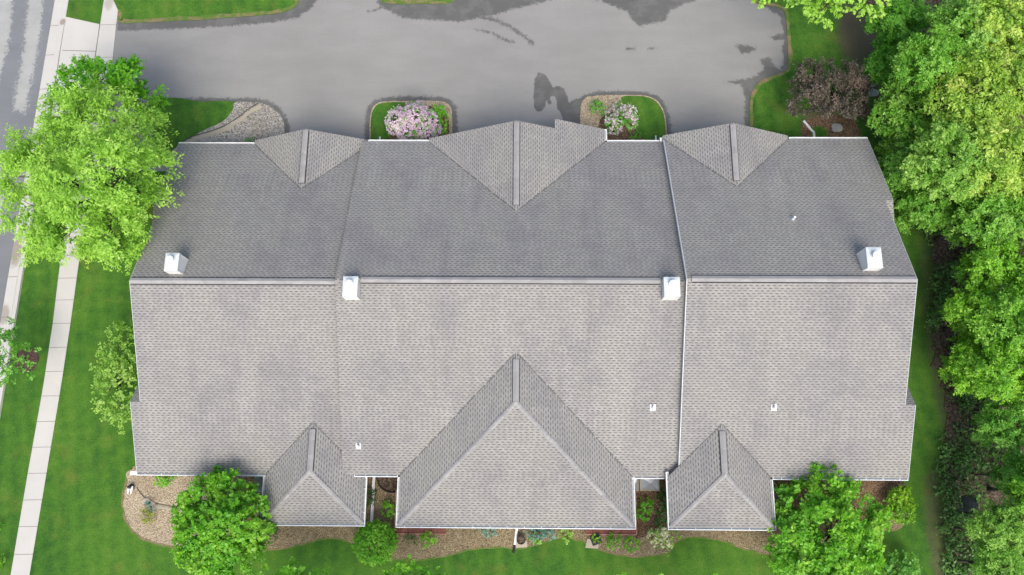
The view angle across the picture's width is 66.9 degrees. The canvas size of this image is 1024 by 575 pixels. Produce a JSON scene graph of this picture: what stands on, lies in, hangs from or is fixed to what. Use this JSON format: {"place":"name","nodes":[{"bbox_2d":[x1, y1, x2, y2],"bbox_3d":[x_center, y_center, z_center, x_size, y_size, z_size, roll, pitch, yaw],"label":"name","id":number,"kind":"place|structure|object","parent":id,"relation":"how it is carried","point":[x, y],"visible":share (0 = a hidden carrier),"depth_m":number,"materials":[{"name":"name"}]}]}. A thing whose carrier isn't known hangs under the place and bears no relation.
{"place":"outdoors","nodes":[
{"label":"outdoors","id":0,"kind":"place"},
{"bbox_2d":[0,0,54,321],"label":"road","id":1,"kind":"structure","parent":0,"point":[24,29],"depth_m":56.76,"materials":[{"name":"grey asphalt"}]},
{"bbox_2d":[10,0,117,574],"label":"sidewalk","id":2,"kind":"structure","parent":0,"point":[39,458],"depth_m":51.06,"materials":[{"name":"concrete"}]},
{"bbox_2d":[51,17,99,116],"bbox_3d":[-31.983,-16.183,56.783,2.663,0.030,8.240,0,76,1],"label":"driveway apron","id":3,"kind":"object","parent":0,"point":[81,36],"visible":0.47,"depth_m":57.26,"materials":[{"name":"concrete"}]},
{"bbox_2d":[152,98,234,164],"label":"lawn","id":4,"kind":"structure","parent":0,"point":[188,118],"depth_m":55.64,"materials":[{"name":"green plant"}]},
{"bbox_2d":[113,0,298,22],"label":"lawn","id":5,"kind":"structure","parent":0,"point":[140,9],"depth_m":57.81,"materials":[{"name":"green plant"}]},
{"bbox_2d":[117,0,298,22],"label":"lawn edge","id":6,"kind":"object","parent":5,"relation":"on","point":[120,19],"visible":1,"depth_m":57.62,"materials":[{"name":"green plant"}]},
{"bbox_2d":[370,102,410,139],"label":"lawn","id":7,"kind":"structure","parent":0,"point":[378,123],"depth_m":55.43,"materials":[{"name":"green plant"}]},
{"bbox_2d":[97,0,788,170],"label":"driveway","id":8,"kind":"structure","parent":0,"point":[341,67],"depth_m":56.60,"materials":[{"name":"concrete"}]},
{"bbox_2d":[369,101,451,139],"bbox_3d":[-7.151,-11.138,55.220,6.701,0.060,4.743,0,76,1],"label":"rock bed","id":9,"kind":"object","parent":8,"relation":"on","point":[447,108],"visible":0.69,"depth_m":55.64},
{"bbox_2d":[390,106,448,139],"bbox_3d":[-6.500,-10.915,55.110,4.708,0.010,4.380,0,76,1],"label":"mulch bed","id":10,"kind":"object","parent":9,"relation":"on","point":[393,137],"visible":0.21,"depth_m":55.20,"materials":[{"name":"brown wood"}]},
{"bbox_2d":[384,100,442,139],"bbox_3d":[-6.865,-11.422,54.011,4.082,2.761,3.182,0,76,1],"label":"lilac bush","id":11,"kind":"object","parent":10,"relation":"on","point":[416,124],"visible":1,"depth_m":53.30,"materials":[{"name":"pink plant"}]},
{"bbox_2d":[429,103,449,134],"bbox_3d":[-5.017,-11.805,54.701,1.424,1.544,2.270,-18,76,-4],"label":"green shrub","id":12,"kind":"object","parent":10,"relation":"on","point":[443,112],"visible":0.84,"depth_m":54.43,"materials":[{"name":"green plant"}]},
{"bbox_2d":[580,95,666,134],"bbox_3d":[7.889,-11.298,55.087,6.962,0.060,5.246,0,76,1],"label":"rock bed","id":13,"kind":"object","parent":8,"relation":"on","point":[588,117],"visible":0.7,"depth_m":55.46,"materials":[{"name":"beige gravel"}]},
{"bbox_2d":[589,100,606,115],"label":"green shrub","id":14,"kind":"object","parent":13,"relation":"on","point":[597,103],"visible":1,"depth_m":54.71,"materials":[{"name":"green plant"}]},
{"bbox_2d":[598,112,642,141],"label":"mulch bed","id":15,"kind":"object","parent":13,"relation":"on","point":[624,134],"visible":0.31,"depth_m":54.97,"materials":[{"name":"brown wood"}]},
{"bbox_2d":[603,100,639,135],"bbox_3d":[7.610,-11.827,54.212,2.592,2.213,2.633,0,76,1],"label":"lilac bush","id":16,"kind":"object","parent":15,"relation":"on","point":[616,123],"visible":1,"depth_m":53.69,"materials":[{"name":"pink plant"}]},
{"bbox_2d":[629,130,641,139],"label":"green shrub","id":17,"kind":"object","parent":15,"relation":"on","point":[631,137],"visible":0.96,"depth_m":54.47,"materials":[{"name":"green plant"}]},
{"bbox_2d":[621,96,665,141],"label":"lawn","id":18,"kind":"structure","parent":13,"relation":"on","point":[651,125],"depth_m":55.24,"materials":[{"name":"green plant"}]},
{"bbox_2d":[0,0,950,574],"bbox_3d":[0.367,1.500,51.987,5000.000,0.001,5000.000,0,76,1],"label":"lawn","id":19,"kind":"structure","parent":0,"point":[82,528],"depth_m":49.48,"materials":[{"name":"green plant"}]},
{"bbox_2d":[0,316,41,386],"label":"young tree","id":20,"kind":"object","parent":19,"relation":"on","point":[7,334],"visible":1,"depth_m":48.28,"materials":[{"name":"green plant"}]},
{"bbox_2d":[14,348,38,372],"bbox_3d":[-32.257,4.834,51.507,1.689,0.001,1.640,0,76,1],"label":"mulch ring","id":21,"kind":"object","parent":19,"relation":"on","point":[33,356],"visible":0.6,"depth_m":51.53,"materials":[{"name":"brown soil"}]},
{"bbox_2d":[0,0,68,415],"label":"kerb","id":22,"kind":"structure","parent":19,"relation":"on","point":[12,297],"depth_m":53.88,"materials":[{"name":"concrete"}]},
{"bbox_2d":[0,72,184,275],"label":"shade tree","id":23,"kind":"object","parent":19,"relation":"on","point":[46,179],"visible":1,"depth_m":45.28,"materials":[{"name":"green plant"}]},
{"bbox_2d":[44,54,170,122],"bbox_3d":[-26.584,-12.457,52.178,8.267,7.390,5.373,0,76,1],"label":"maple tree","id":24,"kind":"object","parent":19,"relation":"on","point":[114,76],"visible":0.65,"depth_m":50.16,"materials":[{"name":"green plant"}]},
{"bbox_2d":[88,320,137,434],"bbox_3d":[-24.838,5.711,49.383,3.888,3.820,7.241,0,76,1],"label":"side tree","id":25,"kind":"object","parent":19,"relation":"on","point":[100,384],"visible":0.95,"depth_m":48.41,"materials":[{"name":"green plant"}]},
{"bbox_2d":[170,102,284,156],"bbox_3d":[-19.905,-11.148,55.363,8.811,0.060,4.641,0,76,1],"label":"river rock bed","id":26,"kind":"object","parent":19,"relation":"on","point":[265,121],"visible":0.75,"depth_m":55.41,"materials":[{"name":"grey gravel"}]},
{"bbox_2d":[183,103,257,141],"bbox_3d":[-20.766,-11.675,55.456,5.943,0.001,0.469,-29,77,-6],"label":"garden edging","id":27,"kind":"object","parent":26,"relation":"on","point":[221,126],"visible":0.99,"depth_m":55.40,"materials":[{"name":"black plastic"}]},
{"bbox_2d":[186,104,261,141],"bbox_3d":[-20.548,-11.483,55.411,5.998,0.001,0.742,-29,77,-6],"label":"garden edging","id":28,"kind":"object","parent":26,"relation":"on","point":[229,126],"visible":0.95,"depth_m":55.38,"materials":[{"name":"beige stone"}]},
{"bbox_2d":[247,556,331,574],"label":"garden tree","id":29,"kind":"object","parent":19,"relation":"on","point":[286,569],"visible":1,"depth_m":43.18,"materials":[{"name":"green plant"}]},
{"bbox_2d":[382,554,445,574],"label":"garden tree","id":30,"kind":"object","parent":19,"relation":"on","point":[402,567],"visible":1,"depth_m":43.19,"materials":[{"name":"green plant"}]},
{"bbox_2d":[122,466,906,558],"bbox_3d":[0.050,14.049,48.834,49.584,0.001,5.904,0,76,1],"label":"planting bed","id":31,"kind":"object","parent":19,"relation":"on","point":[453,540],"visible":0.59,"depth_m":48.44,"materials":[{"name":"brown soil"}]},
{"bbox_2d":[123,469,233,545],"bbox_3d":[-21.071,13.957,49.094,7.342,0.001,5.038,0,76,1],"label":"rock bed","id":32,"kind":"object","parent":31,"relation":"on","point":[159,530],"visible":0.45,"depth_m":49.19,"materials":[{"name":"beige gravel"}]},
{"bbox_2d":[139,508,155,525],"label":"yellow shrub","id":33,"kind":"object","parent":32,"relation":"on","point":[150,514],"visible":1,"depth_m":48.55,"materials":[{"name":"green plant"}]},
{"bbox_2d":[153,476,177,487],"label":"green shrub","id":34,"kind":"object","parent":32,"relation":"on","point":[164,482],"visible":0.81,"depth_m":48.97,"materials":[{"name":"green plant"}]},
{"bbox_2d":[151,505,181,512],"bbox_3d":[-21.594,14.018,49.057,2.554,0.001,0.256,8,76,3],"label":"garden edging","id":35,"kind":"object","parent":32,"relation":"on","point":[161,507],"visible":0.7,"depth_m":49.08,"materials":[{"name":"beige stone"}]},
{"bbox_2d":[169,464,277,574],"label":"round tree","id":36,"kind":"object","parent":31,"relation":"on","point":[215,518],"visible":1,"depth_m":44.65,"materials":[{"name":"green plant"}]},
{"bbox_2d":[254,476,262,491],"bbox_3d":[-15.839,12.416,49.053,0.873,0.747,1.056,0,76,1],"label":"air conditioner","id":37,"kind":"object","parent":31,"relation":"on","point":[258,479],"visible":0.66,"depth_m":48.74,"materials":[{"name":"grey metal"}]},
{"bbox_2d":[366,487,377,506],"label":"green shrub","id":38,"kind":"object","parent":31,"relation":"on","point":[370,492],"visible":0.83,"depth_m":48.66,"materials":[{"name":"green plant"}]},
{"bbox_2d":[351,518,398,566],"bbox_3d":[-8.392,15.601,47.387,2.983,2.491,2.869,0,76,1],"label":"globe shrub","id":39,"kind":"object","parent":31,"relation":"on","point":[361,545],"visible":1,"depth_m":46.83,"materials":[{"name":"green plant"}]},
{"bbox_2d":[376,476,399,492],"bbox_3d":[-7.590,12.510,49.222,2.100,0.170,1.050,0,76,1],"label":"window well","id":40,"kind":"object","parent":31,"relation":"on","point":[387,484],"depth_m":49.29,"materials":[{"name":"brown soil"}]},
{"bbox_2d":[381,500,396,519],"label":"green shrub","id":41,"kind":"object","parent":31,"relation":"on","point":[387,505],"visible":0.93,"depth_m":48.41,"materials":[{"name":"green plant"}]},
{"bbox_2d":[402,533,416,545],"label":"plant","id":42,"kind":"object","parent":31,"relation":"on","point":[407,537],"visible":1,"depth_m":48.05,"materials":[{"name":"green plant"}]},
{"bbox_2d":[394,490,445,534],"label":"porch deck","id":43,"kind":"structure","parent":31,"relation":"on","point":[442,531],"depth_m":48.28,"materials":[{"name":"brick"}]},
{"bbox_2d":[419,530,437,549],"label":"plant","id":44,"kind":"object","parent":31,"relation":"on","point":[429,540],"visible":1,"depth_m":47.93,"materials":[{"name":"green plant"}]},
{"bbox_2d":[478,528,497,538],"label":"perennial","id":45,"kind":"object","parent":31,"relation":"on","point":[484,531],"visible":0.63,"depth_m":48.07,"materials":[{"name":"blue plant"}]},
{"bbox_2d":[121,476,908,560],"bbox_3d":[0.051,14.095,48.817,49.800,0.001,6.034,0,76,1],"label":"lawn edge","id":46,"kind":"object","parent":31,"relation":"on","point":[669,551],"visible":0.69,"depth_m":48.30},
{"bbox_2d":[517,535,525,544],"bbox_3d":[0.564,15.690,48.223,0.560,0.400,0.554,0,76,1],"label":"round planter","id":47,"kind":"object","parent":31,"relation":"on","point":[521,539],"visible":1,"depth_m":48.07,"materials":[{"name":"black plastic"}]},
{"bbox_2d":[523,529,550,541],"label":"perennial","id":48,"kind":"object","parent":31,"relation":"on","point":[542,531],"visible":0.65,"depth_m":47.98,"materials":[{"name":"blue plant"}]},
{"bbox_2d":[541,529,556,540],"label":"perennial","id":49,"kind":"object","parent":31,"relation":"on","point":[552,537],"visible":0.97,"depth_m":47.96,"materials":[{"name":"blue plant"}]},
{"bbox_2d":[557,529,573,544],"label":"hosta","id":50,"kind":"object","parent":31,"relation":"on","point":[569,534],"visible":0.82,"depth_m":48.01,"materials":[{"name":"green plant"}]},
{"bbox_2d":[585,538,598,548],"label":"stone slab","id":51,"kind":"structure","parent":31,"relation":"on","point":[589,544],"depth_m":48.24,"materials":[{"name":"beige stone"}]},
{"bbox_2d":[589,533,601,545],"bbox_3d":[5.190,15.543,47.975,0.655,0.747,0.747,-19,77,-4],"label":"square planter","id":52,"kind":"object","parent":51,"relation":"on","point":[595,539],"visible":1,"depth_m":47.92,"materials":[{"name":"black plastic"}]},
{"bbox_2d":[585,491,636,534],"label":"brick wall","id":53,"kind":"structure","parent":31,"relation":"on","point":[607,532],"depth_m":48.14,"materials":[{"name":"red brick"}]},
{"bbox_2d":[606,531,621,550],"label":"plant","id":54,"kind":"object","parent":31,"relation":"on","point":[610,536],"visible":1,"depth_m":47.73,"materials":[{"name":"green plant"}]},
{"bbox_2d":[623,535,640,552],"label":"plant","id":55,"kind":"object","parent":31,"relation":"on","point":[630,543],"visible":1,"depth_m":47.80,"materials":[{"name":"green plant"}]},
{"bbox_2d":[635,477,669,538],"bbox_3d":[8.867,13.397,48.889,2.562,0.001,4.707,0,76,1],"label":"mulch bed","id":56,"kind":"object","parent":31,"relation":"on","point":[643,528],"visible":0.47,"depth_m":48.71,"materials":[{"name":"brown wood"}]},
{"bbox_2d":[636,496,654,522],"bbox_3d":[8.212,13.789,48.392,1.212,1.048,1.694,25,78,7],"label":"green shrub","id":57,"kind":"object","parent":56,"relation":"on","point":[643,505],"visible":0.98,"depth_m":48.20,"materials":[{"name":"green plant"}]},
{"bbox_2d":[639,479,659,490],"bbox_3d":[8.686,12.399,49.047,1.244,0.220,0.905,0,76,1],"label":"cover","id":58,"kind":"object","parent":56,"relation":"on","point":[649,485],"depth_m":48.98,"materials":[{"name":"white plastic"}]},
{"bbox_2d":[655,491,666,521],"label":"green shrub","id":59,"kind":"object","parent":56,"relation":"on","point":[664,507],"visible":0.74,"depth_m":48.29,"materials":[{"name":"green plant"}]},
{"bbox_2d":[655,480,666,530],"bbox_3d":[9.428,13.668,48.469,0.846,0.928,3.310,10,76,3],"label":"green shrub","id":60,"kind":"object","parent":56,"relation":"on","point":[657,521],"visible":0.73,"depth_m":48.13,"materials":[{"name":"green plant"}]},
{"bbox_2d":[646,524,674,556],"bbox_3d":[9.248,15.530,47.750,1.382,1.461,2.028,-41,79,-9],"label":"flowering bush","id":61,"kind":"object","parent":31,"relation":"on","point":[660,538],"visible":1,"depth_m":47.57,"materials":[{"name":"white plant"}]},
{"bbox_2d":[762,461,893,574],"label":"leafy tree","id":62,"kind":"object","parent":31,"relation":"on","point":[848,532],"visible":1,"depth_m":44.20,"materials":[{"name":"green plant"}]},
{"bbox_2d":[772,480,905,544],"bbox_3d":[20.316,13.176,48.813,9.076,0.001,3.994,-13,76,-3],"label":"mulch bed","id":63,"kind":"object","parent":31,"relation":"on","point":[877,489],"visible":0.05,"depth_m":48.85,"materials":[{"name":"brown wood"}]},
{"bbox_2d":[882,485,918,524],"bbox_3d":[23.979,13.453,48.015,2.323,1.593,2.472,0,76,1],"label":"shrub","id":64,"kind":"object","parent":63,"relation":"on","point":[900,503],"visible":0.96,"depth_m":47.68,"materials":[{"name":"green plant"}]},
{"bbox_2d":[129,119,917,552],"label":"townhouse","id":65,"kind":"structure","parent":19,"relation":"on","point":[517,325],"depth_m":45.61,"materials":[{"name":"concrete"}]},
{"bbox_2d":[632,476,638,490],"bbox_3d":[7.729,12.401,49.057,0.543,0.220,0.910,0,76,1],"label":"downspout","id":66,"kind":"object","parent":65,"relation":"attached to","point":[636,484],"depth_m":48.98,"materials":[{"name":"white metal"}]},
{"bbox_2d":[875,549,922,574],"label":"shrub","id":67,"kind":"object","parent":19,"relation":"on","point":[910,567],"visible":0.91,"depth_m":46.46,"materials":[{"name":"green plant"}]},
{"bbox_2d":[877,135,930,201],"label":"woodland tree","id":68,"kind":"object","parent":19,"relation":"on","point":[891,172],"visible":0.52,"depth_m":49.53,"materials":[{"name":"green plant"}]},
{"bbox_2d":[894,183,959,234],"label":"woodland tree","id":69,"kind":"object","parent":19,"relation":"on","point":[925,210],"visible":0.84,"depth_m":48.85,"materials":[{"name":"green plant"}]},
{"bbox_2d":[895,113,999,203],"bbox_3d":[26.318,-7.298,48.923,4.945,9.766,5.620,23,77,6],"label":"woodland tree","id":70,"kind":"object","parent":19,"relation":"on","point":[943,173],"visible":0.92,"depth_m":45.78,"materials":[{"name":"green plant"}]},
{"bbox_2d":[749,0,884,163],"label":"lawn","id":71,"kind":"structure","parent":0,"point":[848,38],"depth_m":56.22,"materials":[{"name":"green plant"}]},
{"bbox_2d":[751,0,776,8],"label":"street tree","id":72,"kind":"object","parent":71,"relation":"on","point":[761,2],"visible":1,"depth_m":50.55,"materials":[{"name":"green plant"}]},
{"bbox_2d":[749,0,792,126],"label":"lawn edge","id":73,"kind":"object","parent":71,"relation":"on","point":[765,80],"visible":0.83,"depth_m":55.99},
{"bbox_2d":[785,56,873,121],"bbox_3d":[21.646,-13.213,52.938,5.894,5.118,4.878,8,76,3],"label":"purple tree","id":74,"kind":"object","parent":71,"relation":"on","point":[816,87],"visible":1,"depth_m":51.97,"materials":[{"name":"brown plant"}]},
{"bbox_2d":[801,114,859,136],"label":"mulch bed","id":75,"kind":"object","parent":71,"relation":"on","point":[850,127],"visible":0.44,"depth_m":54.91,"materials":[{"name":"brown wood"}]},
{"bbox_2d":[811,126,827,136],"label":"lawn","id":76,"kind":"structure","parent":75,"relation":"on","point":[820,131],"depth_m":54.80,"materials":[{"name":"green plant"}]},
{"bbox_2d":[831,123,842,131],"bbox_3d":[23.008,-11.326,54.770,0.850,0.246,0.681,0,76,1],"label":"boulder","id":77,"kind":"object","parent":75,"relation":"on","point":[836,127],"visible":1,"depth_m":54.72,"materials":[{"name":"grey stone"}]},
{"bbox_2d":[783,0,890,30],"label":"street tree","id":78,"kind":"object","parent":71,"relation":"on","point":[808,12],"visible":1,"depth_m":49.28,"materials":[{"name":"green plant"}]},
{"bbox_2d":[868,88,878,96],"bbox_3d":[25.866,-13.981,55.407,0.743,0.231,0.627,0,76,1],"label":"boulder","id":79,"kind":"object","parent":71,"relation":"on","point":[875,92],"visible":0.87,"depth_m":55.35,"materials":[{"name":"grey stone"}]},
{"bbox_2d":[863,42,907,93],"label":"woodland tree","id":80,"kind":"object","parent":71,"relation":"on","point":[877,66],"visible":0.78,"depth_m":52.04,"materials":[{"name":"green plant"}]},
{"bbox_2d":[862,0,933,55],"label":"woodland tree","id":81,"kind":"object","parent":71,"relation":"on","point":[895,24],"visible":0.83,"depth_m":51.28,"materials":[{"name":"green plant"}]},
{"bbox_2d":[865,67,948,159],"bbox_3d":[26.149,-11.116,51.273,5.427,7.001,5.548,29,78,7],"label":"woodland tree","id":82,"kind":"object","parent":71,"relation":"on","point":[899,121],"visible":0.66,"depth_m":49.58,"materials":[{"name":"green plant"}]},
{"bbox_2d":[872,21,973,118],"bbox_3d":[25.598,-13.229,50.338,4.737,9.935,4.168,-5,76,-1],"label":"woodland tree","id":83,"kind":"object","parent":71,"relation":"on","point":[930,60],"visible":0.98,"depth_m":46.90,"materials":[{"name":"green plant"}]},
{"bbox_2d":[866,0,1023,574],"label":"woodland floor","id":84,"kind":"structure","parent":0,"point":[941,251],"depth_m":50.12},
{"bbox_2d":[884,0,1023,574],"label":"undergrowth","id":85,"kind":"object","parent":84,"relation":"on","point":[962,463],"visible":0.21,"depth_m":48.97,"materials":[{"name":"green plant"}]},
{"bbox_2d":[906,0,1011,77],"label":"woodland tree","id":86,"kind":"object","parent":84,"relation":"on","point":[946,14],"visible":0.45,"depth_m":47.14,"materials":[{"name":"green plant"}]},
{"bbox_2d":[957,494,977,516],"bbox_3d":[28.498,13.652,48.538,1.346,0.001,1.395,0,76,1],"label":"dark object","id":87,"kind":"object","parent":84,"relation":"on","point":[969,501],"visible":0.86,"depth_m":48.55,"materials":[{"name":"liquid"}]},
{"bbox_2d":[938,338,1001,399],"bbox_3d":[27.948,5.119,47.795,3.483,5.771,3.799,-16,76,-3],"label":"woodland tree","id":88,"kind":"object","parent":84,"relation":"on","point":[960,360],"visible":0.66,"depth_m":46.44,"materials":[{"name":"green plant"}]},
{"bbox_2d":[923,46,1023,132],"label":"woodland tree","id":89,"kind":"object","parent":84,"relation":"on","point":[964,105],"visible":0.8,"depth_m":46.04,"materials":[{"name":"green plant"}]},
{"bbox_2d":[933,115,1023,201],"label":"woodland tree","id":90,"kind":"object","parent":84,"relation":"on","point":[1008,169],"visible":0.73,"depth_m":44.92,"materials":[{"name":"green plant"}]},
{"bbox_2d":[939,276,1017,348],"bbox_3d":[28.599,1.981,48.130,4.111,6.662,4.672,-37,78,-8],"label":"woodland tree","id":91,"kind":"object","parent":84,"relation":"on","point":[962,313],"visible":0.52,"depth_m":46.63,"materials":[{"name":"green plant"}]},
{"bbox_2d":[934,175,1023,249],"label":"woodland tree","id":92,"kind":"object","parent":84,"relation":"on","point":[964,220],"visible":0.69,"depth_m":46.56,"materials":[{"name":"green plant"}]},
{"bbox_2d":[948,229,1023,294],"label":"woodland tree","id":93,"kind":"object","parent":84,"relation":"on","point":[990,265],"visible":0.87,"depth_m":46.25,"materials":[{"name":"green plant"}]},
{"bbox_2d":[950,340,1023,404],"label":"woodland tree","id":94,"kind":"object","parent":84,"relation":"on","point":[1006,382],"visible":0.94,"depth_m":44.33,"materials":[{"name":"green plant"}]},
{"bbox_2d":[951,499,1023,559],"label":"woodland tree","id":95,"kind":"object","parent":84,"relation":"on","point":[988,527],"visible":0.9,"depth_m":43.19,"materials":[{"name":"green plant"}]},
{"bbox_2d":[953,281,1023,353],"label":"woodland tree","id":96,"kind":"object","parent":84,"relation":"on","point":[1008,330],"visible":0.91,"depth_m":44.70,"materials":[{"name":"green plant"}]},
{"bbox_2d":[954,542,1023,574],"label":"woodland tree","id":97,"kind":"object","parent":84,"relation":"on","point":[992,562],"visible":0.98,"depth_m":42.84,"materials":[{"name":"green plant"}]},
{"bbox_2d":[955,193,1023,253],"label":"woodland tree","id":98,"kind":"object","parent":84,"relation":"on","point":[1016,233],"visible":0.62,"depth_m":45.78,"materials":[{"name":"green plant"}]},
{"bbox_2d":[958,0,1023,65],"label":"woodland tree","id":99,"kind":"object","parent":84,"relation":"on","point":[1013,34],"visible":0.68,"depth_m":46.67,"materials":[{"name":"green plant"}]},
{"bbox_2d":[966,493,1023,534],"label":"woodland tree","id":100,"kind":"object","parent":84,"relation":"on","point":[1012,510],"visible":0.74,"depth_m":43.06,"materials":[{"name":"green plant"}]},
{"bbox_2d":[967,398,1023,451],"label":"woodland tree","id":101,"kind":"object","parent":84,"relation":"on","point":[998,425],"visible":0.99,"depth_m":44.83,"materials":[{"name":"green plant"}]},
{"bbox_2d":[969,46,1023,128],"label":"woodland tree","id":102,"kind":"object","parent":84,"relation":"on","point":[1015,68],"visible":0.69,"depth_m":45.60,"materials":[{"name":"green plant"}]},
{"bbox_2d":[973,449,1023,497],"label":"woodland tree","id":103,"kind":"object","parent":84,"relation":"on","point":[1009,468],"visible":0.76,"depth_m":44.41,"materials":[{"name":"green plant"}]},
{"bbox_2d":[987,451,1023,514],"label":"woodland tree","id":104,"kind":"object","parent":84,"relation":"on","point":[1017,490],"visible":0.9,"depth_m":43.00,"materials":[{"name":"green plant"}]},
{"bbox_2d":[993,359,1023,414],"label":"woodland tree","id":105,"kind":"object","parent":84,"relation":"on","point":[1022,399],"visible":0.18,"depth_m":45.77,"materials":[{"name":"green plant"}]},
{"bbox_2d":[1003,260,1023,296],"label":"woodland tree","id":106,"kind":"object","parent":84,"relation":"on","point":[1020,277],"visible":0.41,"depth_m":45.27,"materials":[{"name":"green plant"}]},
{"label":"lawn","id":107,"kind":"structure","parent":0,"visible":0},
{"bbox_2d":[381,0,453,3],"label":"lawn edge","id":108,"kind":"object","parent":107,"relation":"on","point":[415,1],"visible":1,"depth_m":57.72,"materials":[{"name":"green plant"}]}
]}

